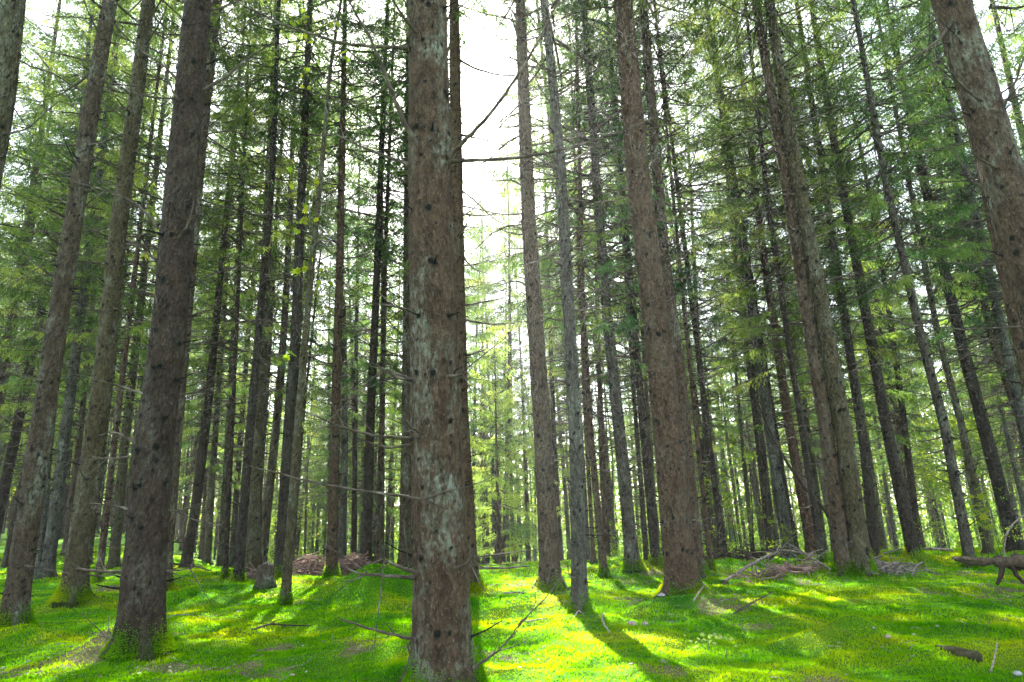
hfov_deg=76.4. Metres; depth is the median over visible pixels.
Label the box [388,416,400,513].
spruce tree
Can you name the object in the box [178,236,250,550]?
spruce tree
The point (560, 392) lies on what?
spruce tree
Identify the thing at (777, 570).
brush heap
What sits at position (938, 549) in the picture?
fallen pole
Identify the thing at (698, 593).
fallen branch
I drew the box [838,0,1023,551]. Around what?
spruce tree
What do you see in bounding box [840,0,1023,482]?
spruce tree
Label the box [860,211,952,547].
spruce tree
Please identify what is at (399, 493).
spruce tree
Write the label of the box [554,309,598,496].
spruce tree
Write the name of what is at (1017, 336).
spruce tree
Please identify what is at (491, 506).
broadleaf tree
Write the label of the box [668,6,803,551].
spruce tree
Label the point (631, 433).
spruce tree
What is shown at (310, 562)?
brush heap
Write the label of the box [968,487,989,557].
seedling
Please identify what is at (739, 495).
spruce tree
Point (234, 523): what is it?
spruce tree
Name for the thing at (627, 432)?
spruce tree
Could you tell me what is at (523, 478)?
young spruce
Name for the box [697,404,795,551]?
broadleaf tree
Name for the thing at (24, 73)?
spruce tree
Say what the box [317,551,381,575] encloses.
brush heap
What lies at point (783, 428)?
spruce tree
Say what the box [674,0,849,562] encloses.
spruce tree
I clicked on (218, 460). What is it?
spruce tree
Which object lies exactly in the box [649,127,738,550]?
spruce tree
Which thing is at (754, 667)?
moss
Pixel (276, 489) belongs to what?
spruce tree
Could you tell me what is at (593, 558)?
spruce tree
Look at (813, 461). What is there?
spruce tree
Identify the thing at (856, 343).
spruce tree
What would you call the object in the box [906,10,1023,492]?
spruce tree
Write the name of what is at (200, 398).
spruce tree
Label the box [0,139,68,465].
spruce tree
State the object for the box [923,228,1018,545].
spruce tree
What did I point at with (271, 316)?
spruce tree
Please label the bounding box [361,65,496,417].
spruce tree
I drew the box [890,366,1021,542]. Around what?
broadleaf tree
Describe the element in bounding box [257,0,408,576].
spruce tree
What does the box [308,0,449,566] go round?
spruce tree
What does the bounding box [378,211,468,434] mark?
spruce tree
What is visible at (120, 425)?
spruce tree
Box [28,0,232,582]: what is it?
spruce tree
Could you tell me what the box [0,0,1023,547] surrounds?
sky
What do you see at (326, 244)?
spruce tree
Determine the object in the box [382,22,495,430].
spruce tree
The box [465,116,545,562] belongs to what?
spruce tree
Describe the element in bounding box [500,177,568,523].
spruce tree
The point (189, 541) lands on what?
spruce tree
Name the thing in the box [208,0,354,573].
spruce tree
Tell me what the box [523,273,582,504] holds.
spruce tree
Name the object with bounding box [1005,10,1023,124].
spruce tree
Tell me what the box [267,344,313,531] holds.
spruce tree
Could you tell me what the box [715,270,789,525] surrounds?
spruce tree
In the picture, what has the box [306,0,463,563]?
spruce tree
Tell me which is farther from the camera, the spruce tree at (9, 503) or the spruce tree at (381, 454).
the spruce tree at (9, 503)
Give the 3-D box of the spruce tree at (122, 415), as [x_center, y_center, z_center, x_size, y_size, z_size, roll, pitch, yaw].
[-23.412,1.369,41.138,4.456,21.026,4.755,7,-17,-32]
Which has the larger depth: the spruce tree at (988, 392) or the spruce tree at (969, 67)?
the spruce tree at (988, 392)
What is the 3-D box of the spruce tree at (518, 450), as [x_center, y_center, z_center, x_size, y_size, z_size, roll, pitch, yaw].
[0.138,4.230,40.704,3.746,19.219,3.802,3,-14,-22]
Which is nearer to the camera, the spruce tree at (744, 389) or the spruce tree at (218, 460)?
the spruce tree at (744, 389)
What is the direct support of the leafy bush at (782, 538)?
on the ground
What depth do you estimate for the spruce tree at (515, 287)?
37.02 m
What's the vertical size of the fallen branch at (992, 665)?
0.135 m
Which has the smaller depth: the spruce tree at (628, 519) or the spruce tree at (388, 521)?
the spruce tree at (628, 519)
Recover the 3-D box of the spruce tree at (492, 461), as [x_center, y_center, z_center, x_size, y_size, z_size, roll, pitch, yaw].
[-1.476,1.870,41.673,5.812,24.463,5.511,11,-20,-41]
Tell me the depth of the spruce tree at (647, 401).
21.07 m
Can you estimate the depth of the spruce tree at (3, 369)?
21.25 m
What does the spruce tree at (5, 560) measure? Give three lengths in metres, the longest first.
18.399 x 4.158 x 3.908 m
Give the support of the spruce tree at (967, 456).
on the ground
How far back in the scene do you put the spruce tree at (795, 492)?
56.27 m
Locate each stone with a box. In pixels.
[627,621,636,625]
[1013,670,1022,675]
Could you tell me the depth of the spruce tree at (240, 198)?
14.84 m
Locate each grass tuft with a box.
[899,555,914,566]
[908,549,931,568]
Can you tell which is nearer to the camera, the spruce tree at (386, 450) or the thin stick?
the thin stick
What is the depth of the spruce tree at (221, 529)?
22.34 m
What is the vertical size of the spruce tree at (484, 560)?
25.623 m
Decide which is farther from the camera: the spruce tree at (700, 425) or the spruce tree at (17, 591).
the spruce tree at (700, 425)
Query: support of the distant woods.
on the ground
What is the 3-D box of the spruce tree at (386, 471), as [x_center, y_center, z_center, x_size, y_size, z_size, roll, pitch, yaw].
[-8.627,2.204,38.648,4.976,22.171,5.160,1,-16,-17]
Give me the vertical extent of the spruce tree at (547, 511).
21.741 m
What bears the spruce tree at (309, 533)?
on the ground
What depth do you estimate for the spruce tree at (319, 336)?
25.73 m
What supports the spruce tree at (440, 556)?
on the ground
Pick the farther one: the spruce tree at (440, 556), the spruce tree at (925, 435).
the spruce tree at (925, 435)
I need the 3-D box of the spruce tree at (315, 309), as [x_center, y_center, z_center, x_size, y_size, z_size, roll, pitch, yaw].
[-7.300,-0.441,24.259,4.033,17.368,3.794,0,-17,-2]
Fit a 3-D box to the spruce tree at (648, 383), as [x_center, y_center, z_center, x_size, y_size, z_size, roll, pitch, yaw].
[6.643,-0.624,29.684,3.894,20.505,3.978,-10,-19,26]
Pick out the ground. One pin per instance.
(92, 653)
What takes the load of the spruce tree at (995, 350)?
on the ground
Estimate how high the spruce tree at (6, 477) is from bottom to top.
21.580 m
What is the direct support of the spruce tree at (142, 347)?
on the ground
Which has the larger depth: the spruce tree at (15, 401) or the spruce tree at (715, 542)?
the spruce tree at (15, 401)
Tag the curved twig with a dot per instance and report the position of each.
(603, 614)
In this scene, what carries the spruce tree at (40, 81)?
on the ground
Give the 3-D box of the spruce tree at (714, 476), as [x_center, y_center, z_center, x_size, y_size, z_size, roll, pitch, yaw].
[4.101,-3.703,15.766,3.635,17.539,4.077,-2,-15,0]
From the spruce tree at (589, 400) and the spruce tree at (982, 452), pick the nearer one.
the spruce tree at (589, 400)
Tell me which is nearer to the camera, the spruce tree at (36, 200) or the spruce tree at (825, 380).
the spruce tree at (36, 200)
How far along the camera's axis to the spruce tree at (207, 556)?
24.18 m
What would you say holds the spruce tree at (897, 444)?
on the ground
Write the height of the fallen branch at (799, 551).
0.825 m
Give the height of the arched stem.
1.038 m
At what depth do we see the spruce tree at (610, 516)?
33.54 m
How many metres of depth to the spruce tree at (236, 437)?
41.14 m
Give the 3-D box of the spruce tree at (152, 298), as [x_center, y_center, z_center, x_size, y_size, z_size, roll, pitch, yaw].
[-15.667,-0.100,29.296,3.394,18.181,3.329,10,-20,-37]
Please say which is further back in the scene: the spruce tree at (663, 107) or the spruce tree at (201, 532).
the spruce tree at (201, 532)
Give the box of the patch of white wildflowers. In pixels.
[684,632,733,650]
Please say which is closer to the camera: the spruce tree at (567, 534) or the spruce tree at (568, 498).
the spruce tree at (567, 534)
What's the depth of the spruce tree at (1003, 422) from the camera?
24.86 m
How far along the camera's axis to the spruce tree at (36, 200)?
16.65 m
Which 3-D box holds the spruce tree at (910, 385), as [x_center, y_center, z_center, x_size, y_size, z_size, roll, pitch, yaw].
[13.294,-3.001,24.283,4.459,21.241,4.842,5,-17,-25]
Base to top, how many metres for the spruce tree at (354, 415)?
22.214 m
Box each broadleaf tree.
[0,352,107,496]
[108,423,193,501]
[264,417,322,541]
[471,412,536,562]
[515,430,617,532]
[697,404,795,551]
[770,377,896,494]
[847,346,977,518]
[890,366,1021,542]
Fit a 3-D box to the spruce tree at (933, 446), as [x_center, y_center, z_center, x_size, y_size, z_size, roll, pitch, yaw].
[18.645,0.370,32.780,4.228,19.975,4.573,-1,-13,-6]
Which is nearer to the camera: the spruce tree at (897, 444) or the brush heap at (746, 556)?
the brush heap at (746, 556)
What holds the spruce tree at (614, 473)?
on the ground
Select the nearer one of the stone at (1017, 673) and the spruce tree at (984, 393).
the stone at (1017, 673)
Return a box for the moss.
[0,537,1023,681]
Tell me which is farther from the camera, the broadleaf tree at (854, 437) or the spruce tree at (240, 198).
the broadleaf tree at (854, 437)
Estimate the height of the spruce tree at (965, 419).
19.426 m
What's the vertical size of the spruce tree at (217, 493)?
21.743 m
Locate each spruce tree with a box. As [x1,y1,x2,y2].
[0,0,51,321]
[0,0,84,227]
[0,0,89,405]
[0,0,131,567]
[0,0,155,575]
[0,0,171,579]
[0,0,178,626]
[0,2,43,442]
[0,3,124,561]
[0,22,79,459]
[0,117,63,465]
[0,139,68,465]
[0,192,88,491]
[0,210,14,431]
[0,305,32,463]
[0,312,30,476]
[0,327,27,498]
[2,116,101,503]
[2,390,15,528]
[6,0,174,571]
[22,330,119,503]
[23,1,168,555]
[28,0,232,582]
[35,0,307,661]
[42,26,203,562]
[46,0,268,607]
[54,186,128,538]
[55,248,131,482]
[59,114,159,471]
[84,270,137,511]
[87,235,150,533]
[100,266,153,527]
[102,0,233,568]
[108,189,162,525]
[110,240,198,458]
[110,242,155,520]
[112,335,149,498]
[136,0,290,591]
[136,0,312,580]
[149,76,257,557]
[177,234,223,536]
[178,0,289,567]
[178,153,250,559]
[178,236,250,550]
[178,298,229,513]
[179,111,276,565]
[181,234,241,555]
[187,240,283,543]
[188,21,292,565]
[192,96,314,568]
[204,0,344,562]
[205,0,359,581]
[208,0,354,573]
[212,28,336,505]
[212,315,241,548]
[214,308,255,547]
[219,0,390,577]
[234,0,699,681]
[234,168,318,561]
[238,91,360,518]
[251,129,362,552]
[254,28,365,567]
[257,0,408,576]
[262,341,305,556]
[262,366,279,559]
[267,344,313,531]
[270,0,349,604]
[274,309,327,565]
[291,40,391,561]
[298,242,362,541]
[300,366,326,553]
[302,325,347,560]
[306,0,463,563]
[307,201,393,556]
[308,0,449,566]
[308,319,349,550]
[310,48,401,556]
[312,17,404,563]
[312,283,365,538]
[314,296,362,535]
[315,442,350,528]
[322,200,401,555]
[323,210,399,537]
[333,0,474,567]
[346,338,386,553]
[348,277,401,482]
[357,251,402,564]
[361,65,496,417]
[363,141,476,457]
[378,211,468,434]
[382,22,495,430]
[385,344,401,538]
[385,358,400,524]
[385,379,411,521]
[386,0,559,589]
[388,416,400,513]
[393,404,411,523]
[452,0,659,613]
[456,0,613,591]
[463,211,486,451]
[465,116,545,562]
[465,191,529,562]
[465,193,517,529]
[466,219,519,563]
[468,343,489,562]
[470,0,633,559]
[471,348,516,562]
[475,0,685,577]
[477,216,532,561]
[481,183,567,560]
[485,269,535,562]
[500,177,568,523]
[507,0,708,573]
[518,173,621,519]
[521,211,594,559]
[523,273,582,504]
[524,180,597,547]
[534,12,647,556]
[539,0,696,565]
[541,105,563,560]
[546,192,629,541]
[550,0,710,578]
[550,1,700,560]
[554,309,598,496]
[560,185,634,556]
[562,389,599,536]
[566,0,758,598]
[566,5,597,564]
[579,2,712,544]
[583,0,741,570]
[585,122,689,541]
[593,298,642,505]
[596,276,659,555]
[610,248,701,508]
[612,316,659,519]
[613,0,771,554]
[622,265,688,532]
[623,236,708,448]
[640,0,814,559]
[641,227,733,544]
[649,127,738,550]
[661,34,746,554]
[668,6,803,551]
[670,0,853,576]
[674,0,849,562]
[674,273,731,553]
[678,0,855,553]
[680,0,813,554]
[680,299,728,546]
[693,0,896,577]
[695,65,811,534]
[695,110,778,552]
[698,270,756,550]
[708,1,931,523]
[708,310,757,543]
[712,306,775,549]
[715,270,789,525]
[730,0,924,558]
[742,0,929,561]
[742,89,850,550]
[757,262,810,510]
[757,363,794,512]
[761,1,907,548]
[768,234,853,547]
[772,382,826,522]
[773,139,866,457]
[785,267,832,550]
[787,0,1023,568]
[787,3,959,546]
[803,27,974,546]
[818,0,996,553]
[821,77,936,517]
[829,174,921,548]
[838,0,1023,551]
[838,346,889,547]
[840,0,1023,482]
[842,188,947,502]
[846,0,1023,369]
[856,353,898,548]
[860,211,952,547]
[862,0,1023,484]
[876,0,1023,494]
[877,276,931,541]
[889,273,949,546]
[895,295,951,521]
[896,0,1023,484]
[899,294,961,547]
[903,195,997,530]
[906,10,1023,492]
[913,85,1023,528]
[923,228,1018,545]
[927,197,1023,526]
[932,133,1023,484]
[941,277,1023,535]
[950,372,993,497]
[959,201,1023,494]
[961,0,1023,300]
[963,405,1015,491]
[976,409,1023,499]
[999,0,1023,150]
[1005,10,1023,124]
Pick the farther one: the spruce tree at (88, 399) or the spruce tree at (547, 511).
the spruce tree at (88, 399)
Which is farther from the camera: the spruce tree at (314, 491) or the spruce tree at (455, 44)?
the spruce tree at (314, 491)
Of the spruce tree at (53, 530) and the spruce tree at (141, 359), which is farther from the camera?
the spruce tree at (141, 359)
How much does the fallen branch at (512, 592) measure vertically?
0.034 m
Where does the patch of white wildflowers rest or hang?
on the ground
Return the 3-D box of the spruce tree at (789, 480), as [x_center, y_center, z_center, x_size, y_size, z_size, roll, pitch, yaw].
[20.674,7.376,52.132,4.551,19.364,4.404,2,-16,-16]
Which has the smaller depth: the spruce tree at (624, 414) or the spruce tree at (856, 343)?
the spruce tree at (856, 343)
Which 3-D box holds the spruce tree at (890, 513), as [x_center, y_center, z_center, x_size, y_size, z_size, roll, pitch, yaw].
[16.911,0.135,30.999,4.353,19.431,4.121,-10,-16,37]
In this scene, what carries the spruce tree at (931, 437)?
on the ground
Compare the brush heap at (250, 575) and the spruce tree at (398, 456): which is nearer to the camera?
the brush heap at (250, 575)
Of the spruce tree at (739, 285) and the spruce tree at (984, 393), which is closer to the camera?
the spruce tree at (739, 285)
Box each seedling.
[259,590,277,600]
[397,601,410,617]
[531,584,539,601]
[700,637,744,658]
[956,521,990,556]
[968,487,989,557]
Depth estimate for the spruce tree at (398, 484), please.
43.12 m
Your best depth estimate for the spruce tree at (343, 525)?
24.16 m
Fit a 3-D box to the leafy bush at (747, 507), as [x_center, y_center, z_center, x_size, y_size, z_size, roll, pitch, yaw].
[4.846,4.035,13.748,1.335,1.276,1.176,5,-17,-25]
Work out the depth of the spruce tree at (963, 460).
56.83 m
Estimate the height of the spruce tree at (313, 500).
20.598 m
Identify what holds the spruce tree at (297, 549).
on the ground
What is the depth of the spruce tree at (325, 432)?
29.45 m
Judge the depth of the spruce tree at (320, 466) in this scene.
46.27 m
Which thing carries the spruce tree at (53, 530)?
on the ground
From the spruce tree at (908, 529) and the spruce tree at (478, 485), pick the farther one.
the spruce tree at (478, 485)
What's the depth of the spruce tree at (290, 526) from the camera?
9.71 m
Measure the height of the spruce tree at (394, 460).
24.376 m
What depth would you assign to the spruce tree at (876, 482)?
41.95 m
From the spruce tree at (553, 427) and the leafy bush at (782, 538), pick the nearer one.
the leafy bush at (782, 538)
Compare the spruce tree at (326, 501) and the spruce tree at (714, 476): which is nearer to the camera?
the spruce tree at (714, 476)
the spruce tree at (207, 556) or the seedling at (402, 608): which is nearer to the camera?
the seedling at (402, 608)
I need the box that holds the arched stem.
[1003,514,1023,556]
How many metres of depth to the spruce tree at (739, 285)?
16.44 m
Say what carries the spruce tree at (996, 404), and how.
on the ground
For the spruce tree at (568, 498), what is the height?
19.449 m
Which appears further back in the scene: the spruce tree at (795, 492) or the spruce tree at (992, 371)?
the spruce tree at (795, 492)
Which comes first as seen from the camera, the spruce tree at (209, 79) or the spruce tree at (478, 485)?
the spruce tree at (209, 79)
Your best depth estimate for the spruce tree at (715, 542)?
22.34 m
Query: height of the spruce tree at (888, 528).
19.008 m
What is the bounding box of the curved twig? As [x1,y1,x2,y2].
[601,613,609,633]
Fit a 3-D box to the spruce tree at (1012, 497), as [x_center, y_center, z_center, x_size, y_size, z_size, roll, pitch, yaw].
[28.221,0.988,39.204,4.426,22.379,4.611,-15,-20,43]
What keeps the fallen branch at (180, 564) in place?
on the ground
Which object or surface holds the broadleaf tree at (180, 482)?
on the ground
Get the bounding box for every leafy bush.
[696,452,757,532]
[704,501,777,550]
[762,520,801,549]
[892,512,952,547]
[966,480,1023,555]
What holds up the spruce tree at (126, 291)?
on the ground
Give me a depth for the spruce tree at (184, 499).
37.05 m
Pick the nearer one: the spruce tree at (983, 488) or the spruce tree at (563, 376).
the spruce tree at (563, 376)
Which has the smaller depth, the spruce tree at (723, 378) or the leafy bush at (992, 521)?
the leafy bush at (992, 521)
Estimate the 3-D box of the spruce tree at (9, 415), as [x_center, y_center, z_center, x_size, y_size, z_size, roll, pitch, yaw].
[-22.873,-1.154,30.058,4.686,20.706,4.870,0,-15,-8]
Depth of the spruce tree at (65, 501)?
32.34 m
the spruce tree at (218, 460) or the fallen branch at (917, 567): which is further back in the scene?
the spruce tree at (218, 460)
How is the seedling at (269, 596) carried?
on the ground
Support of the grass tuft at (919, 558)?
on the ground
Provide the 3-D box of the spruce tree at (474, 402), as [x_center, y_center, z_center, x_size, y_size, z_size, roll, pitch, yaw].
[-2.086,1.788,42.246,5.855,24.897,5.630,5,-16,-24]
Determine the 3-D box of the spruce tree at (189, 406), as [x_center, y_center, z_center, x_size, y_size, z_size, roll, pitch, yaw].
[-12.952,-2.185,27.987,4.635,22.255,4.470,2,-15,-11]
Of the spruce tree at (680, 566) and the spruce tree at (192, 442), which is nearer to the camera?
the spruce tree at (680, 566)
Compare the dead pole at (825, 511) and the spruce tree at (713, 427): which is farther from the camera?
the spruce tree at (713, 427)
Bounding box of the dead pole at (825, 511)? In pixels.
[758,406,829,519]
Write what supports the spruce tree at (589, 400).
on the ground
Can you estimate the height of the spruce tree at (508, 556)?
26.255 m
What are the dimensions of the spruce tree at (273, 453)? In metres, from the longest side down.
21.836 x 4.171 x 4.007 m
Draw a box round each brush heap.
[225,562,308,579]
[292,551,325,576]
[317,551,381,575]
[704,543,813,561]
[732,552,831,584]
[872,549,934,580]
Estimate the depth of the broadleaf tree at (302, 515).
47.91 m
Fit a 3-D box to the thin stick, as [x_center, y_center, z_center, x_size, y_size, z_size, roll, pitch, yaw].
[5.117,3.625,13.907,0.181,1.967,0.032,-2,-15,0]
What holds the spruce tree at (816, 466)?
on the ground
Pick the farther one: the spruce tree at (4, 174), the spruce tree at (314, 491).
the spruce tree at (314, 491)
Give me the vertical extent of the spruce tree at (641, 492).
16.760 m
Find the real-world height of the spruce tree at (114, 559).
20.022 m
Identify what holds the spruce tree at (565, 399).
on the ground
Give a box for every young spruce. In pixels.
[467,324,537,563]
[496,376,561,560]
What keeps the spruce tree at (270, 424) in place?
on the ground
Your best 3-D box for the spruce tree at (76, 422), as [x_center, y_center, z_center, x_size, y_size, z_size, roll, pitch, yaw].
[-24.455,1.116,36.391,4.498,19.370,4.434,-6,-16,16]
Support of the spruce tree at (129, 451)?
on the ground
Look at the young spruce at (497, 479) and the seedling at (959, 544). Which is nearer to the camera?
the seedling at (959, 544)
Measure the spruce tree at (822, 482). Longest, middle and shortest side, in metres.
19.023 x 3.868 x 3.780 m
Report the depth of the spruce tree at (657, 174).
12.54 m
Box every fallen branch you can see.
[173,563,210,570]
[252,620,309,629]
[503,592,526,593]
[693,584,705,601]
[722,535,831,583]
[733,591,773,613]
[901,562,937,573]
[990,642,997,672]
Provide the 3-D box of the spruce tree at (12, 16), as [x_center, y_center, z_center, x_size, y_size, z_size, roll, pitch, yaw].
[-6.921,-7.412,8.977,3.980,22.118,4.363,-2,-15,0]
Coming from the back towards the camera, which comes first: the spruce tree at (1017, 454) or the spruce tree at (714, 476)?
the spruce tree at (1017, 454)
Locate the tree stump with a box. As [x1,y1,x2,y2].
[253,560,276,589]
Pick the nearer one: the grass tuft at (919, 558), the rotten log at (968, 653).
the rotten log at (968, 653)
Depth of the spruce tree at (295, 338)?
14.74 m
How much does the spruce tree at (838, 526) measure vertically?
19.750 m
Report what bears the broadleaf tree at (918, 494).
on the ground
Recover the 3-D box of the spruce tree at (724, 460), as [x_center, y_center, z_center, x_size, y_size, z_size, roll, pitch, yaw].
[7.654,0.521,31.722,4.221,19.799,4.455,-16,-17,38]
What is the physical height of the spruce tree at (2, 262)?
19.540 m
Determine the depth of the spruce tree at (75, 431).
28.46 m
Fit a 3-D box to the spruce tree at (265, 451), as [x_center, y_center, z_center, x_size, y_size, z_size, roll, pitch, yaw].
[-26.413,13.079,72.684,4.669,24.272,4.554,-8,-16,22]
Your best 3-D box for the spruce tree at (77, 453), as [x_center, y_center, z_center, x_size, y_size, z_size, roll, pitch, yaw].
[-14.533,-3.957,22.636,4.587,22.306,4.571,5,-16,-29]
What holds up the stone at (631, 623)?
on the ground
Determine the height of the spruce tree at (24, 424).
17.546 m
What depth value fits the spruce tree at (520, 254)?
18.57 m
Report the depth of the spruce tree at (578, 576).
8.44 m
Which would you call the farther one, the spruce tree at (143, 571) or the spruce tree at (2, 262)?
the spruce tree at (2, 262)
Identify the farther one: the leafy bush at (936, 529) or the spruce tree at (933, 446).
the spruce tree at (933, 446)
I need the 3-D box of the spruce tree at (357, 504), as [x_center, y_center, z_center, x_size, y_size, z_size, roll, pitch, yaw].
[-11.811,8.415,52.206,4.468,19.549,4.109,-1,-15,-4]
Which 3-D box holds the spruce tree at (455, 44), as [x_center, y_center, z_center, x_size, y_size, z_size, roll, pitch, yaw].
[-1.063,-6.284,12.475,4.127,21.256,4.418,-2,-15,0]
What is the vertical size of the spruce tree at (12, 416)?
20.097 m
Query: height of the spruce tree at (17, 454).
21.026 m
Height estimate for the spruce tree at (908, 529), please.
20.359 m
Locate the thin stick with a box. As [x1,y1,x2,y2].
[749,464,753,550]
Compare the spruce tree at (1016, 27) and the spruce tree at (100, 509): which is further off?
the spruce tree at (100, 509)
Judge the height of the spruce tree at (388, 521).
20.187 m
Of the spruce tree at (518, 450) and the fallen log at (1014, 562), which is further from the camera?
the spruce tree at (518, 450)
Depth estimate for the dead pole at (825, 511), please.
14.69 m
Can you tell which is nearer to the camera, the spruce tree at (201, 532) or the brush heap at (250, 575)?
the brush heap at (250, 575)
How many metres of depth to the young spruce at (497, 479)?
19.29 m
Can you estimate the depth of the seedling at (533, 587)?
8.26 m
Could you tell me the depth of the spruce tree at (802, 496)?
15.95 m
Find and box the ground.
[0,527,1023,681]
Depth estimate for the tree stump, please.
11.36 m
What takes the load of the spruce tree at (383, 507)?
on the ground
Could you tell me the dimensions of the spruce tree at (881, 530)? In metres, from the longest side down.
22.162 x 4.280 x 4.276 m
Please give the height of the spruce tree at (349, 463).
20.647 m
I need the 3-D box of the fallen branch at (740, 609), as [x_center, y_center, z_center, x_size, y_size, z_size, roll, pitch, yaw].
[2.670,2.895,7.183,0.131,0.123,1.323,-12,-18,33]
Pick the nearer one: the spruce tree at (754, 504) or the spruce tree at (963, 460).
the spruce tree at (754, 504)
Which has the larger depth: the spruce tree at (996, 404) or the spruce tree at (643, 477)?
the spruce tree at (643, 477)
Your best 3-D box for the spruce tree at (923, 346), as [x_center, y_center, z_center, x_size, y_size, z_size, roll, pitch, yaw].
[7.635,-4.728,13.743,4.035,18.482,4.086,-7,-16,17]
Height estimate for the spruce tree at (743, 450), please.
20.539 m
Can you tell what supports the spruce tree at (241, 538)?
on the ground
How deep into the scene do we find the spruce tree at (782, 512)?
15.69 m
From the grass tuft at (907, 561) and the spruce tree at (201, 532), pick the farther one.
the spruce tree at (201, 532)
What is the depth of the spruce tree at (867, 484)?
14.47 m
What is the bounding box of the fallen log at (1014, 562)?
[951,552,1023,584]
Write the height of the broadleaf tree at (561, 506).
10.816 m
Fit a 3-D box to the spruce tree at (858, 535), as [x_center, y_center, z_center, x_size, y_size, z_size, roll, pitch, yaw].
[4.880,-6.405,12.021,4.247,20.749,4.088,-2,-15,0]
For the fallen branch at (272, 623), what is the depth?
7.10 m
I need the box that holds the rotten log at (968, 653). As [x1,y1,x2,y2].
[935,645,982,662]
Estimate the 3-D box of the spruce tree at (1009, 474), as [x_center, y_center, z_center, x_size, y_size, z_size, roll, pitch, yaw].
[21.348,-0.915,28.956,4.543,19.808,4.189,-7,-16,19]
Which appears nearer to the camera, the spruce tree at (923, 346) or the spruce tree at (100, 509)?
the spruce tree at (923, 346)
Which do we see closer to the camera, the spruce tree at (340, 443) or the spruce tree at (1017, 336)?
the spruce tree at (1017, 336)
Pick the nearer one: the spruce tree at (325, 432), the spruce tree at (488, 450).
the spruce tree at (325, 432)
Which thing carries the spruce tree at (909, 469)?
on the ground
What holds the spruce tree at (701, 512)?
on the ground
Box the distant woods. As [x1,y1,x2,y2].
[0,313,1023,566]
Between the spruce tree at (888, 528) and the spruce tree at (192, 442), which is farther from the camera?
the spruce tree at (888, 528)
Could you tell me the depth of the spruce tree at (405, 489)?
15.81 m
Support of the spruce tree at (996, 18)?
on the ground
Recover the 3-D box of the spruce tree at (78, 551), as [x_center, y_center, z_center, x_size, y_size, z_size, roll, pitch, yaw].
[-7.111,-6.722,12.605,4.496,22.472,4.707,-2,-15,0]
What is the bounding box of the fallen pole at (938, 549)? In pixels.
[883,545,952,553]
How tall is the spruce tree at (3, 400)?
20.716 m
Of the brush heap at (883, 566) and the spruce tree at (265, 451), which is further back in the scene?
the spruce tree at (265, 451)
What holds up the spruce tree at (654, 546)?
on the ground
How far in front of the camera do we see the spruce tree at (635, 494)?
42.67 m
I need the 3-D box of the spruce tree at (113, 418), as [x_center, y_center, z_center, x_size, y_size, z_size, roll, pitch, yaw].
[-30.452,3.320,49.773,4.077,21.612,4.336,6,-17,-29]
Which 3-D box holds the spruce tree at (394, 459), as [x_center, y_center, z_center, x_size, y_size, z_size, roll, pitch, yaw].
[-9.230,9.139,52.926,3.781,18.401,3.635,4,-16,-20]
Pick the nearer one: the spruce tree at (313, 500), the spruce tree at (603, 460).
the spruce tree at (603, 460)
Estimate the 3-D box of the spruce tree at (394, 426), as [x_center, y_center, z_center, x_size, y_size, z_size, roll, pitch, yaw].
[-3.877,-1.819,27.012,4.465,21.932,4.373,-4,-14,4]
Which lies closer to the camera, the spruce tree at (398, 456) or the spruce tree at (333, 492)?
the spruce tree at (333, 492)
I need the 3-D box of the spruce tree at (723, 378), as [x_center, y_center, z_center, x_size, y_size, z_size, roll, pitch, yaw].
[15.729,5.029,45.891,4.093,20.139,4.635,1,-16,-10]
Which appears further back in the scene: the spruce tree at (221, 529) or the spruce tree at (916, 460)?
the spruce tree at (916, 460)
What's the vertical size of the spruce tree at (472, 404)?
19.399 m
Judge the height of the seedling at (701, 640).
0.193 m

